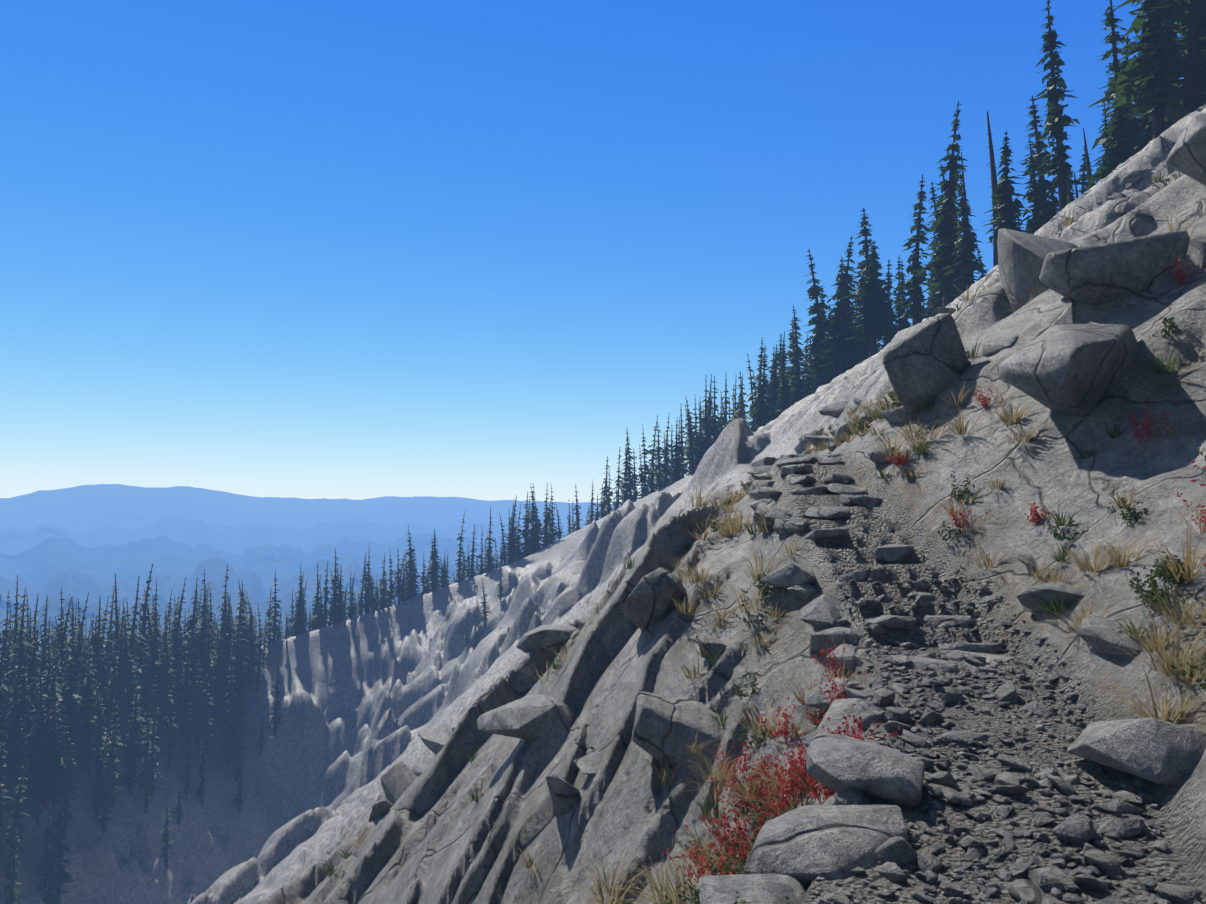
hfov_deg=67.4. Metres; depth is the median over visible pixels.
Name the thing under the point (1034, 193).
tree
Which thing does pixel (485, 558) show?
tree
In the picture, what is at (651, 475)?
tree
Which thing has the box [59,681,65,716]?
tree
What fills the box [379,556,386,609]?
tree
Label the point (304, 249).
sky
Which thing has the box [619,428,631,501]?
tree
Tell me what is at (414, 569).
tree
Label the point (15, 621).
tree
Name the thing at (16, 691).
tree
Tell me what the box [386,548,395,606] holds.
tree
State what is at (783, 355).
tree
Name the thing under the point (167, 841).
tree
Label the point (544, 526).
tree
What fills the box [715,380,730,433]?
tree
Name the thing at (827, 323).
tree
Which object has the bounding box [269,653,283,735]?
tree
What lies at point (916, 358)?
boulder
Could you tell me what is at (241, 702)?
tree
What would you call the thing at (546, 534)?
tree
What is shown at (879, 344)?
tree
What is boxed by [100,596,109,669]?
tree
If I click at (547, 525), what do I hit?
tree
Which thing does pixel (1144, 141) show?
tree
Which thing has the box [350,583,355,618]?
tree
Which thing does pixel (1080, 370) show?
boulder
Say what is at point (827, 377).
tree
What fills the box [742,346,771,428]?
tree
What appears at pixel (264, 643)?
tree
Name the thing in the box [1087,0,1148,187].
tree
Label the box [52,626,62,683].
tree
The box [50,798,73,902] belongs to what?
tree
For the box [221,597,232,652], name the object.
tree
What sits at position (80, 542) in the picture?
distant mountains
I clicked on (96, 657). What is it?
tree
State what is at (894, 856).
trail stones
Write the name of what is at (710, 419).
tree
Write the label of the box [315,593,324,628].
tree
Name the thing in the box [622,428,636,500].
tree
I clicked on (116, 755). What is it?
tree
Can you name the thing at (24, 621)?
tree
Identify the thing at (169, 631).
tree
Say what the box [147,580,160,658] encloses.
tree
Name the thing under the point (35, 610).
tree
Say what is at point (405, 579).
tree
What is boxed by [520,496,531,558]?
tree
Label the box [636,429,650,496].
tree
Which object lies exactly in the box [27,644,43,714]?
tree
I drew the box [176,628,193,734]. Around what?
tree
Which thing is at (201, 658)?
tree
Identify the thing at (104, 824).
tree
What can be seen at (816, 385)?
tree
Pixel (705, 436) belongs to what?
tree
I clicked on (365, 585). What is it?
tree
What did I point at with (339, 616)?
tree
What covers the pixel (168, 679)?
tree
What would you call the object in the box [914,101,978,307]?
tree
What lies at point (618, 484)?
tree
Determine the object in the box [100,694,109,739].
tree
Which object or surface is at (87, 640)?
tree
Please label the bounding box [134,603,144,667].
tree
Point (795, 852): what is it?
boulders
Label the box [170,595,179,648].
tree
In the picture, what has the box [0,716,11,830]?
tree
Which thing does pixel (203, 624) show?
tree
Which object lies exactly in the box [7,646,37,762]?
tree
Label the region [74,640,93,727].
tree
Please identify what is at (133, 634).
tree
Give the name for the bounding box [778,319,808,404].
tree
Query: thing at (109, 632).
tree
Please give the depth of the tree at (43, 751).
146.60 m
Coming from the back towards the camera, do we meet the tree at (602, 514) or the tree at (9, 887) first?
the tree at (602, 514)
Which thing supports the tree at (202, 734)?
on the terrain ground at (364, 698)
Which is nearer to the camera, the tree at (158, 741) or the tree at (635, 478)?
the tree at (158, 741)
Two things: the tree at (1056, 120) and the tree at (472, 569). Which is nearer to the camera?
the tree at (1056, 120)
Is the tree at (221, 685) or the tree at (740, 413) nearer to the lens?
the tree at (740, 413)
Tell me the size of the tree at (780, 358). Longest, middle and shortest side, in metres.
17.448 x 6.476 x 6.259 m
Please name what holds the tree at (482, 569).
on the terrain ground at (364, 698)
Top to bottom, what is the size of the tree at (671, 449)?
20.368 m
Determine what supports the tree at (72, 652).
on the terrain ground at (364, 698)
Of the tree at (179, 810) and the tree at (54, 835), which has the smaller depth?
the tree at (54, 835)
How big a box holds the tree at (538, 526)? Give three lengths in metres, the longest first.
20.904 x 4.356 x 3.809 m
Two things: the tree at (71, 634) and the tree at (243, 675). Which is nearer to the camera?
the tree at (71, 634)
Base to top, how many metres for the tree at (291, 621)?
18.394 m
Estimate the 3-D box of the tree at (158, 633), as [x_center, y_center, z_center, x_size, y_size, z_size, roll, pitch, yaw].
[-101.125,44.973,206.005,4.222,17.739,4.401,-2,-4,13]
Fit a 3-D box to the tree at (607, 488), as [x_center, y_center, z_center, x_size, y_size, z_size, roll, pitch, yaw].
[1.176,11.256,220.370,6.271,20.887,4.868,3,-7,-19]
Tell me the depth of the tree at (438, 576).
250.07 m
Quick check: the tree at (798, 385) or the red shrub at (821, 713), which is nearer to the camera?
the red shrub at (821, 713)
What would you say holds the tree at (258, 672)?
on the terrain ground at (364, 698)
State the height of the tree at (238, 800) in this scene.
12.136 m
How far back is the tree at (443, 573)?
245.14 m
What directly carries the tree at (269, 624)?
on the terrain ground at (364, 698)
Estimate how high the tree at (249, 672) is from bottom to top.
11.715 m
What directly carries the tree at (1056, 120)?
on the terrain ground at (364, 698)
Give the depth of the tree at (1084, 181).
78.57 m
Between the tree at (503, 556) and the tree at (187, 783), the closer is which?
the tree at (187, 783)
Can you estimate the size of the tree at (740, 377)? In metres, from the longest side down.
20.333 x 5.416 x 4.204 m
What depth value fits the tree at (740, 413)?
149.51 m
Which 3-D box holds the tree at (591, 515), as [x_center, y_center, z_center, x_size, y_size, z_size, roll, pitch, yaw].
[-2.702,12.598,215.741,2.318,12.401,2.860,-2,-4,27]
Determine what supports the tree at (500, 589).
on the terrain ground at (364, 698)
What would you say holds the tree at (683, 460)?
on the terrain ground at (364, 698)
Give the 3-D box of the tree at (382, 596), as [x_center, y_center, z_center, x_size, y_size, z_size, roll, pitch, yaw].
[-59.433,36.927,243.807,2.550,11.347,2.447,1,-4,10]
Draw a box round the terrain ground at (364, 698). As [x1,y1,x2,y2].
[0,104,1205,903]
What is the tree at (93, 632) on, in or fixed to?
on the terrain ground at (364, 698)
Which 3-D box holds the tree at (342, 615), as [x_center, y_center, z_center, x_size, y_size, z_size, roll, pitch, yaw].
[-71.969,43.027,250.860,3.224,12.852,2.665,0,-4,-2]
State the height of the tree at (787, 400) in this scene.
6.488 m
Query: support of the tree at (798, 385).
on the terrain ground at (364, 698)
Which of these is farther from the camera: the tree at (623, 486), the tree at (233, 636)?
the tree at (233, 636)
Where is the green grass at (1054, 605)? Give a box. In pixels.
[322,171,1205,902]
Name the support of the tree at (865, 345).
on the terrain ground at (364, 698)
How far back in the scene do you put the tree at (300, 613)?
243.15 m
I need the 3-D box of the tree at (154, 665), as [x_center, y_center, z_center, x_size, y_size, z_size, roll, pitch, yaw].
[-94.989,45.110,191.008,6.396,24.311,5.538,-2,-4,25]
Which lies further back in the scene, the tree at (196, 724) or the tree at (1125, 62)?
the tree at (196, 724)
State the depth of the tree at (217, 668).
210.98 m
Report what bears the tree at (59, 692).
on the terrain ground at (364, 698)
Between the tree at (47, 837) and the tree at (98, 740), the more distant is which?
the tree at (98, 740)
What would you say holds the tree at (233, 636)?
on the terrain ground at (364, 698)
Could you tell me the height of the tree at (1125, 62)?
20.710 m
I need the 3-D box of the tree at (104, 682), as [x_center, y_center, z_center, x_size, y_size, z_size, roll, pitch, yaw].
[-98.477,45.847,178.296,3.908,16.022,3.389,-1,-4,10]
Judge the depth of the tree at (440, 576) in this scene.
250.05 m
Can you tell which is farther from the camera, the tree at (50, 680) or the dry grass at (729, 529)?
the tree at (50, 680)
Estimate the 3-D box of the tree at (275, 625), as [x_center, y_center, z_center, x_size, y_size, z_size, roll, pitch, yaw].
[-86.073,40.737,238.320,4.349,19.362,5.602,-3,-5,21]
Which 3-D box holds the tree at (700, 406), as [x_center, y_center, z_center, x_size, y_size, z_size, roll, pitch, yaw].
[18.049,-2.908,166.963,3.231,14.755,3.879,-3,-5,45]
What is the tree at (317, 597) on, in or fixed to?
on the terrain ground at (364, 698)
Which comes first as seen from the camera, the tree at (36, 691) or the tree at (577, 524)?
the tree at (36, 691)
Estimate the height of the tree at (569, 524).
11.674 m
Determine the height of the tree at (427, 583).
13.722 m
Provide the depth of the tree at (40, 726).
146.64 m
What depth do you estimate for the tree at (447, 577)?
256.89 m
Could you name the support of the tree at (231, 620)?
on the terrain ground at (364, 698)
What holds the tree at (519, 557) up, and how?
on the terrain ground at (364, 698)
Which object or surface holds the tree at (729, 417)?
on the terrain ground at (364, 698)
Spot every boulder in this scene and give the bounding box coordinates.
[882,313,969,408]
[997,228,1077,311]
[997,324,1138,417]
[1039,230,1189,305]
[1166,113,1205,185]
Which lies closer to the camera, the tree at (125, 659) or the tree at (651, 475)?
the tree at (125, 659)
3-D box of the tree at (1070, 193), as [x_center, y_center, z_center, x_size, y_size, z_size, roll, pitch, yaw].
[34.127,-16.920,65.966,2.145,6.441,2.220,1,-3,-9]
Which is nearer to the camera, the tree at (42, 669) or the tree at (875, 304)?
the tree at (875, 304)
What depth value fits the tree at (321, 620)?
244.09 m
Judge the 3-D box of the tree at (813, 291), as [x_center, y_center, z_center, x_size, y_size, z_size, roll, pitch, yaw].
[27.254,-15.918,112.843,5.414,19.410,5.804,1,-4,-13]
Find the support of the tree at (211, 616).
on the terrain ground at (364, 698)
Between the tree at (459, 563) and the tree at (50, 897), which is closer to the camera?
the tree at (50, 897)
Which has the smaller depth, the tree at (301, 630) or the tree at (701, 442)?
the tree at (701, 442)
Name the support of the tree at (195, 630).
on the terrain ground at (364, 698)
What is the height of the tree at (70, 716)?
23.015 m
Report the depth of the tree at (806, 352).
140.36 m
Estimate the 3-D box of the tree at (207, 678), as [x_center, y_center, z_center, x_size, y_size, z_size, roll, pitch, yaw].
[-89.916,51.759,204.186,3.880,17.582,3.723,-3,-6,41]
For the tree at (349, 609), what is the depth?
248.28 m
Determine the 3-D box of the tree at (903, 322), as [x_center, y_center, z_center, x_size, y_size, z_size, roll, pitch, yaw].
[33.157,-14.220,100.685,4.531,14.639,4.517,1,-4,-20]
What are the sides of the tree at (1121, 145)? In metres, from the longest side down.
10.692 x 5.512 x 4.228 m
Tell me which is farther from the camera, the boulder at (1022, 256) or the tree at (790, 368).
the tree at (790, 368)
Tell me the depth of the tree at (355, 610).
250.88 m
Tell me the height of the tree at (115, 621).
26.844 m
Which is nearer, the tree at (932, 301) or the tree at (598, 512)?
the tree at (932, 301)
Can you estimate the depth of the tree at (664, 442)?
199.34 m
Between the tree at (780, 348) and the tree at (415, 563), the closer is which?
the tree at (780, 348)
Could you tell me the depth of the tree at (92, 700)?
167.80 m
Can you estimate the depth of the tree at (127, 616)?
213.96 m
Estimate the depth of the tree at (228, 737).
196.89 m
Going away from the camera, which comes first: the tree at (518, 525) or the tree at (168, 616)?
the tree at (168, 616)
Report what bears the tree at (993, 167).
on the terrain ground at (364, 698)
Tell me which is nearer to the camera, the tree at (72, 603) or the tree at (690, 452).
the tree at (690, 452)
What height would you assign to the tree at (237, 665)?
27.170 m
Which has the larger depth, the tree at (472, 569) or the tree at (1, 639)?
the tree at (472, 569)
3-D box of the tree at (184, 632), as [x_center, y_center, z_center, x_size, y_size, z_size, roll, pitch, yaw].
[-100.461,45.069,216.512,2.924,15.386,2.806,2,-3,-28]
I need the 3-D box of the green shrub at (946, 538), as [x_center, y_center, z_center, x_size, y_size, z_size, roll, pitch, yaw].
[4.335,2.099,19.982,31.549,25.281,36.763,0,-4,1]
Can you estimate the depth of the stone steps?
10.98 m
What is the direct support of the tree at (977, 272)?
on the terrain ground at (364, 698)
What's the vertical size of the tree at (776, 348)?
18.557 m
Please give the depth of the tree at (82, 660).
183.85 m
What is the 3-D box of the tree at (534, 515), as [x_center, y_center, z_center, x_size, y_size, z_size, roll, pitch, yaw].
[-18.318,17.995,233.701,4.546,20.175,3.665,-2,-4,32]
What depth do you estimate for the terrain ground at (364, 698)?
12.11 m
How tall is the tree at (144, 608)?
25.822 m
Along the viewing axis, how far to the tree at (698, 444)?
166.71 m
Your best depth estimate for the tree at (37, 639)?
169.24 m
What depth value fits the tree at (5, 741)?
149.87 m
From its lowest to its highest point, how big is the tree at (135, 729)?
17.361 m
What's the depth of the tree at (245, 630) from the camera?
237.84 m
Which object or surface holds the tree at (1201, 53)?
on the terrain ground at (364, 698)
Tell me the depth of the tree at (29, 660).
165.62 m
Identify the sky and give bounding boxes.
[0,0,1188,503]
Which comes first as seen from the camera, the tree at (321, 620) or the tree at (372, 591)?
the tree at (321, 620)
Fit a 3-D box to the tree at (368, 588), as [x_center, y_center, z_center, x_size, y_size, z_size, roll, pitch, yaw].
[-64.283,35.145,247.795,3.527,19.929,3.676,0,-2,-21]
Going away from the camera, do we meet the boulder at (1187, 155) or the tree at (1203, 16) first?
the boulder at (1187, 155)
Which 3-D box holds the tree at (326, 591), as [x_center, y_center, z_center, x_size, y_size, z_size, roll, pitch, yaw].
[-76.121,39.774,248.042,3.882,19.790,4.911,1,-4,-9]
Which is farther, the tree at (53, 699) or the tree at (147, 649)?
the tree at (147, 649)
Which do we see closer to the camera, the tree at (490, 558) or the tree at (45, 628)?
the tree at (45, 628)
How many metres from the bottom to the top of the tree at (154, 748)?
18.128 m
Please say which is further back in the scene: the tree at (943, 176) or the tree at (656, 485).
the tree at (656, 485)
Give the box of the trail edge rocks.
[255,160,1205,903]
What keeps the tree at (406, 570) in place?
on the terrain ground at (364, 698)
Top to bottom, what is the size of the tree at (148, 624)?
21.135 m
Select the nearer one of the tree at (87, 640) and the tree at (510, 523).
the tree at (87, 640)
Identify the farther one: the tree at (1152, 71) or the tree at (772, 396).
the tree at (772, 396)
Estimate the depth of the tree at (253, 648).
225.24 m
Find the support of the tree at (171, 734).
on the terrain ground at (364, 698)
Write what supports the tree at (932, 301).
on the terrain ground at (364, 698)
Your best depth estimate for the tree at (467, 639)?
185.58 m
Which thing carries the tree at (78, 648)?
on the terrain ground at (364, 698)
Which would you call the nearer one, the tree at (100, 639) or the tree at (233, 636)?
the tree at (100, 639)
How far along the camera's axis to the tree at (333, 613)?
241.33 m
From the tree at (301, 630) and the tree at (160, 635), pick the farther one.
the tree at (301, 630)
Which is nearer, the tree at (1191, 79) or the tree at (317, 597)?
the tree at (1191, 79)
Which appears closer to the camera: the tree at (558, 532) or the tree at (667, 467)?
the tree at (667, 467)
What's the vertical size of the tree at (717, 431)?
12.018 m
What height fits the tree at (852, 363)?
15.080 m
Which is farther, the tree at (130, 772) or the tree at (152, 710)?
the tree at (152, 710)
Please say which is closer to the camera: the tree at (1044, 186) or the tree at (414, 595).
the tree at (1044, 186)
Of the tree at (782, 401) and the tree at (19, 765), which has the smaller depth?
the tree at (782, 401)
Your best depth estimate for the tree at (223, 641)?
212.26 m
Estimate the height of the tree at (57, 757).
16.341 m
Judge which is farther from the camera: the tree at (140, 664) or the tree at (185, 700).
the tree at (140, 664)
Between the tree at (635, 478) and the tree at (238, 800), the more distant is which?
the tree at (635, 478)
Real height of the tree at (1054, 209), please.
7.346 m
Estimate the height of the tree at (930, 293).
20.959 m
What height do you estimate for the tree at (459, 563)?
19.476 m
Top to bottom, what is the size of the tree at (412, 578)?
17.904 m
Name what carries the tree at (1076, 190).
on the terrain ground at (364, 698)
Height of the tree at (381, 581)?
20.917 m
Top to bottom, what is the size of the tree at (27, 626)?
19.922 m
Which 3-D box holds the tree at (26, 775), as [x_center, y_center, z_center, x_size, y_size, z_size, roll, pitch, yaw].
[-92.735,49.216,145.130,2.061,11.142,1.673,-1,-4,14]
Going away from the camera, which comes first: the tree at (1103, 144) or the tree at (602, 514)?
the tree at (1103, 144)
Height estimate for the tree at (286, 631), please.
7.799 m
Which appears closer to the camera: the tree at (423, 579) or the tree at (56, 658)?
the tree at (56, 658)
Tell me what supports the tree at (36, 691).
on the terrain ground at (364, 698)
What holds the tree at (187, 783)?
on the terrain ground at (364, 698)
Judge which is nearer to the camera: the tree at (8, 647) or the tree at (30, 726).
the tree at (30, 726)
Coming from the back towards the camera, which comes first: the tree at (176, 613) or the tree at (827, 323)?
the tree at (176, 613)
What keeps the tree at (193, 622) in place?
on the terrain ground at (364, 698)
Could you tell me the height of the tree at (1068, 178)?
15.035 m
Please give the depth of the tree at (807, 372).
125.19 m
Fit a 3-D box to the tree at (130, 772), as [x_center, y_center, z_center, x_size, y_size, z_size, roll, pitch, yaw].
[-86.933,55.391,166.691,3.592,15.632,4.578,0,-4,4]
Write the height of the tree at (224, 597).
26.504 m
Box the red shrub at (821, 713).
[663,257,1205,884]
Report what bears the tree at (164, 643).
on the terrain ground at (364, 698)
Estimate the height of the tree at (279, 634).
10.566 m
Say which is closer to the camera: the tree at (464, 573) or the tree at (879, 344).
the tree at (879, 344)
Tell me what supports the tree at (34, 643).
on the terrain ground at (364, 698)
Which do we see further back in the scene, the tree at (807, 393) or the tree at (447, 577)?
the tree at (447, 577)
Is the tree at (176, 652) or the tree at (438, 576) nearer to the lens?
the tree at (176, 652)
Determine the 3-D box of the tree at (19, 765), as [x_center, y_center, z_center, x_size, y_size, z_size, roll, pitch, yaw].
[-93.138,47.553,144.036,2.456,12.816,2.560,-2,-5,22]
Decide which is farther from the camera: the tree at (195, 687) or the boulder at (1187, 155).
the tree at (195, 687)
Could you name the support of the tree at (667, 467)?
on the terrain ground at (364, 698)
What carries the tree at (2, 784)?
on the terrain ground at (364, 698)
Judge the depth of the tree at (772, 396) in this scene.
135.33 m
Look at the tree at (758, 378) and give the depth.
141.70 m
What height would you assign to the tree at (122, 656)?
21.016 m
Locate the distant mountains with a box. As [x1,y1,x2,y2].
[0,484,620,673]
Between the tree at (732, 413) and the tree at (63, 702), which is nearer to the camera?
the tree at (732, 413)
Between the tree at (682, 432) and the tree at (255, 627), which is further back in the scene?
the tree at (255, 627)
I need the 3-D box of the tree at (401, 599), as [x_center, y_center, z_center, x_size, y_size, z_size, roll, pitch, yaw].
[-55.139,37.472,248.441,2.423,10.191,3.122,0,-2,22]
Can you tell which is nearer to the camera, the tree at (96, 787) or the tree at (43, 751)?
the tree at (43, 751)
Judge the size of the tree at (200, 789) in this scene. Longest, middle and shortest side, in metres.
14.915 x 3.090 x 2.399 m
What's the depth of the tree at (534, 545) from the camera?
230.25 m
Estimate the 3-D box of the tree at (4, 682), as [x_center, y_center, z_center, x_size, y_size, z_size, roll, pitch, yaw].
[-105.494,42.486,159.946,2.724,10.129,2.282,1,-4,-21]
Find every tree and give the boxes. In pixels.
[0,590,13,694]
[0,595,2,650]
[0,601,13,664]
[0,629,12,738]
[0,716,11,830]
[0,749,31,879]
[0,753,6,799]
[1,624,12,693]
[2,652,12,709]
[2,673,12,718]
[3,659,27,747]
[3,719,8,752]
[4,588,34,727]
[4,637,18,701]
[4,819,21,903]
[5,575,31,694]
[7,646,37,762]
[7,711,25,789]
[12,652,30,732]
[13,611,40,715]
[14,594,36,676]
[17,600,26,657]
[20,662,58,801]
[21,728,29,793]
[24,594,42,675]
[24,661,39,751]
[27,613,41,680]
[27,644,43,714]
[29,670,43,748]
[30,680,50,781]
[31,651,69,745]
[34,628,40,693]
[34,643,62,742]
[34,689,65,809]
[34,795,53,886]
[35,624,48,706]
[35,654,44,711]
[36,595,54,668]
[36,622,40,674]
[36,815,64,903]
[38,649,61,718]
[40,618,54,683]
[44,642,60,734]
[44,703,65,803]
[44,709,62,804]
[49,799,64,867]
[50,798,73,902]
[51,588,71,680]
[51,631,65,728]
[51,649,61,698]
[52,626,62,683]
[55,720,79,839]
[56,616,68,675]
[56,633,84,765]
[57,597,72,688]
[57,665,65,713]
[59,650,73,733]
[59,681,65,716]
[63,625,78,691]
[64,600,78,655]
[67,592,89,694]
[67,612,76,680]
[70,604,81,654]
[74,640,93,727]
[76,598,83,657]
[77,628,86,694]
[77,638,97,754]
[79,625,89,692]
[80,596,115,692]
[81,647,100,744]
[83,624,90,659]
[86,617,104,720]
[87,680,109,781]
[88,613,100,656]
[88,732,108,817]
[90,618,99,671]
[94,694,105,745]
[95,716,121,831]
[96,645,108,710]
[97,634,107,700]
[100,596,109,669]
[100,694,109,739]
[101,694,125,803]
[101,803,106,834]
[103,585,114,659]
[105,573,126,699]
[105,635,123,736]
[113,598,128,651]
[113,621,123,708]
[114,620,142,719]
[115,577,147,695]
[116,617,131,716]
[120,597,136,659]
[120,649,145,744]
[121,711,138,795]
[123,684,146,775]
[128,614,138,661]
[134,563,153,673]
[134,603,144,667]
[134,706,160,813]
[137,632,143,692]
[137,650,154,728]
[138,643,151,706]
[140,608,167,723]
[142,596,165,707]
[142,671,161,752]
[142,701,162,796]
[143,585,152,661]
[143,620,153,688]
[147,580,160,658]
[152,598,162,659]
[153,715,164,764]
[154,612,162,670]
[157,619,179,726]
[158,606,172,706]
[158,796,175,868]
[160,591,172,650]
[162,685,178,768]
[163,601,172,664]
[169,577,187,693]
[169,651,176,705]
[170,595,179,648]
[170,596,180,649]
[172,693,180,742]
[173,650,183,709]
[173,782,183,826]
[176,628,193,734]
[178,622,187,677]
[179,577,210,694]
[180,608,187,671]
[184,758,190,795]
[186,660,207,742]
[188,660,201,713]
[192,624,204,692]
[193,584,214,672]
[193,590,201,653]
[193,592,214,677]
[193,595,199,658]
[195,672,217,753]
[196,736,208,805]
[197,717,205,761]
[199,568,215,653]
[200,617,216,712]
[200,643,214,720]
[208,589,215,659]
[210,620,228,717]
[211,671,222,722]
[212,564,231,662]
[212,625,226,689]
[213,602,234,704]
[213,639,224,697]
[218,648,239,765]
[218,671,229,726]
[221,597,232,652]
[222,620,252,730]
[225,599,234,670]
[225,645,235,698]
[226,583,251,678]
[226,592,234,652]
[230,613,236,660]
[231,589,244,644]
[231,674,245,776]
[231,691,245,780]
[233,657,252,739]
[233,765,245,813]
[235,647,248,709]
[236,579,253,649]
[239,589,249,659]
[242,591,258,668]
[245,638,251,684]
[249,607,269,685]
[254,611,257,641]
[254,638,263,691]
[257,717,265,756]
[261,592,276,644]
[262,618,267,658]
[267,571,282,642]
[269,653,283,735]
[276,607,282,640]
[284,589,295,636]
[285,613,288,640]
[289,573,305,635]
[292,563,306,625]
[294,579,304,634]
[296,580,309,633]
[304,603,307,632]
[307,611,312,631]
[310,576,320,630]
[311,564,323,629]
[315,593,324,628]
[316,585,325,627]
[319,562,330,627]
[328,552,342,624]
[328,595,333,625]
[329,572,337,623]
[334,567,345,622]
[336,567,344,617]
[341,584,347,621]
[343,572,355,619]
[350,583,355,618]
[353,596,357,617]
[355,552,366,615]
[359,555,372,613]
[363,552,374,612]
[363,565,375,611]
[370,577,375,611]
[373,581,379,610]
[376,583,379,610]
[377,553,389,608]
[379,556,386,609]
[380,568,386,609]
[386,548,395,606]
[393,549,403,603]
[394,554,405,603]
[399,525,420,598]
[400,570,407,601]
[402,554,415,598]
[403,560,409,600]
[406,537,415,598]
[408,549,417,599]
[414,557,419,595]
[416,551,426,594]
[424,556,430,593]
[425,530,443,590]
[427,538,440,587]
[427,543,437,591]
[437,554,445,587]
[440,552,446,587]
[446,555,450,585]
[453,511,467,582]
[460,547,465,579]
[464,525,479,577]
[464,625,469,645]
[465,544,471,578]
[477,526,485,574]
[478,541,490,574]
[480,580,489,628]
[482,506,494,571]
[484,545,489,571]
[492,538,499,569]
[496,570,503,601]
[499,517,508,566]
[504,497,515,564]
[504,511,514,565]
[507,495,520,562]
[514,504,522,560]
[516,532,521,559]
[517,492,530,556]
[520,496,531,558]
[522,487,539,554]
[528,500,543,551]
[529,483,542,549]
[529,514,537,552]
[539,482,553,546]
[539,501,551,545]
[540,506,547,547]
[547,484,557,543]
[554,505,565,541]
[566,500,572,534]
[570,503,574,532]
[573,484,583,530]
[587,484,596,522]
[594,496,599,520]
[598,456,615,515]
[599,475,606,517]
[604,474,613,514]
[612,447,622,509]
[617,440,631,503]
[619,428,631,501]
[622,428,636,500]
[623,448,638,501]
[629,448,640,501]
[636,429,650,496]
[636,444,647,499]
[642,415,657,494]
[651,425,664,490]
[653,433,670,489]
[654,442,657,490]
[660,412,671,487]
[661,439,670,488]
[667,425,674,483]
[668,421,685,481]
[672,416,686,479]
[673,404,688,478]
[679,402,694,474]
[681,406,698,472]
[683,398,699,475]
[691,399,699,471]
[694,402,702,467]
[695,419,701,466]
[696,375,714,455]
[697,407,708,463]
[699,374,716,459]
[711,375,720,443]
[713,409,719,440]
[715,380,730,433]
[725,401,733,425]
[730,382,738,420]
[730,389,734,420]
[735,375,744,419]
[738,373,749,421]
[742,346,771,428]
[744,355,757,431]
[749,338,766,427]
[761,352,780,420]
[764,346,774,413]
[768,344,780,418]
[775,334,790,417]
[775,341,790,417]
[775,360,791,413]
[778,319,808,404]
[780,385,793,409]
[781,305,811,405]
[782,331,784,388]
[798,291,828,393]
[800,250,830,385]
[801,334,809,379]
[802,364,810,397]
[809,362,819,393]
[813,304,835,383]
[818,237,866,375]
[819,257,855,381]
[827,272,868,375]
[835,208,899,353]
[846,241,899,357]
[852,287,868,357]
[863,276,884,350]
[877,261,900,352]
[887,262,911,337]
[890,258,911,339]
[892,174,931,325]
[908,253,927,322]
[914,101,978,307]
[919,234,936,320]
[922,181,961,314]
[923,274,934,318]
[935,164,985,298]
[940,167,985,292]
[961,152,973,277]
[975,245,986,280]
[980,131,1032,249]
[986,111,999,266]
[1016,95,1058,233]
[1016,211,1024,228]
[1020,135,1047,233]
[1034,0,1087,211]
[1040,183,1058,221]
[1055,171,1077,213]
[1067,177,1075,203]
[1074,158,1087,193]
[1074,172,1078,198]
[1077,146,1095,197]
[1083,128,1093,188]
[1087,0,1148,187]
[1091,79,1139,171]
[1093,0,1205,138]
[1094,103,1109,170]
[1098,36,1137,164]
[1100,0,1181,179]
[1130,30,1164,149]
[1165,0,1205,129]
[1172,0,1205,101]
[1179,0,1205,113]
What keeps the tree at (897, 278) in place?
on the terrain ground at (364, 698)
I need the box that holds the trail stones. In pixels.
[803,565,1202,903]
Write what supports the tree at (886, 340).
on the terrain ground at (364, 698)
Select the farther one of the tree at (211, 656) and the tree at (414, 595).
the tree at (414, 595)
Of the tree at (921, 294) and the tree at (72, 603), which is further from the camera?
the tree at (72, 603)
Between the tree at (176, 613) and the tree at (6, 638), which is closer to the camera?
the tree at (6, 638)
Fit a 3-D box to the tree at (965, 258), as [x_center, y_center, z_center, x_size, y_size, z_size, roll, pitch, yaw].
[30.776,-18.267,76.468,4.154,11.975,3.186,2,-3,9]
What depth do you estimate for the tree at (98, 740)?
161.37 m
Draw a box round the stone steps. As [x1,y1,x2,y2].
[776,453,1014,672]
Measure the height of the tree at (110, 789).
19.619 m
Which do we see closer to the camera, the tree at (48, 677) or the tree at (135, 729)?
the tree at (48, 677)
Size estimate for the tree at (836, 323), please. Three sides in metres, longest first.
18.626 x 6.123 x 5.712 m
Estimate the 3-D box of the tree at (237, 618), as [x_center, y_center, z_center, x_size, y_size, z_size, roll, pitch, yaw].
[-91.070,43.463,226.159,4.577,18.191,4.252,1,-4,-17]
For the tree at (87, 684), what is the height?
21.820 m
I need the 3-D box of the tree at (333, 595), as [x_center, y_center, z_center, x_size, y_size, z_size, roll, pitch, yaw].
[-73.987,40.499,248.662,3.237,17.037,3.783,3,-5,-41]
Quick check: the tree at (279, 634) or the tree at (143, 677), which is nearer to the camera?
the tree at (143, 677)
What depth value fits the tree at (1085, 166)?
73.23 m
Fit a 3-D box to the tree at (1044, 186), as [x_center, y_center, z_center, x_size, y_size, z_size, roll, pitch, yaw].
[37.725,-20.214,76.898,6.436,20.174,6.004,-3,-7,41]
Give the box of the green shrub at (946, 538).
[606,180,1205,903]
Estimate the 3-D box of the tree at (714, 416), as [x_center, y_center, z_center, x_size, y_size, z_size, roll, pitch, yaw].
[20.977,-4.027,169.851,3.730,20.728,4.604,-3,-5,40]
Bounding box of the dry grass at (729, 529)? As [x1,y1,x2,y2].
[273,171,1205,903]
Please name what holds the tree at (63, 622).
on the terrain ground at (364, 698)
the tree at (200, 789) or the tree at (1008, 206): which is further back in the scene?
the tree at (200, 789)

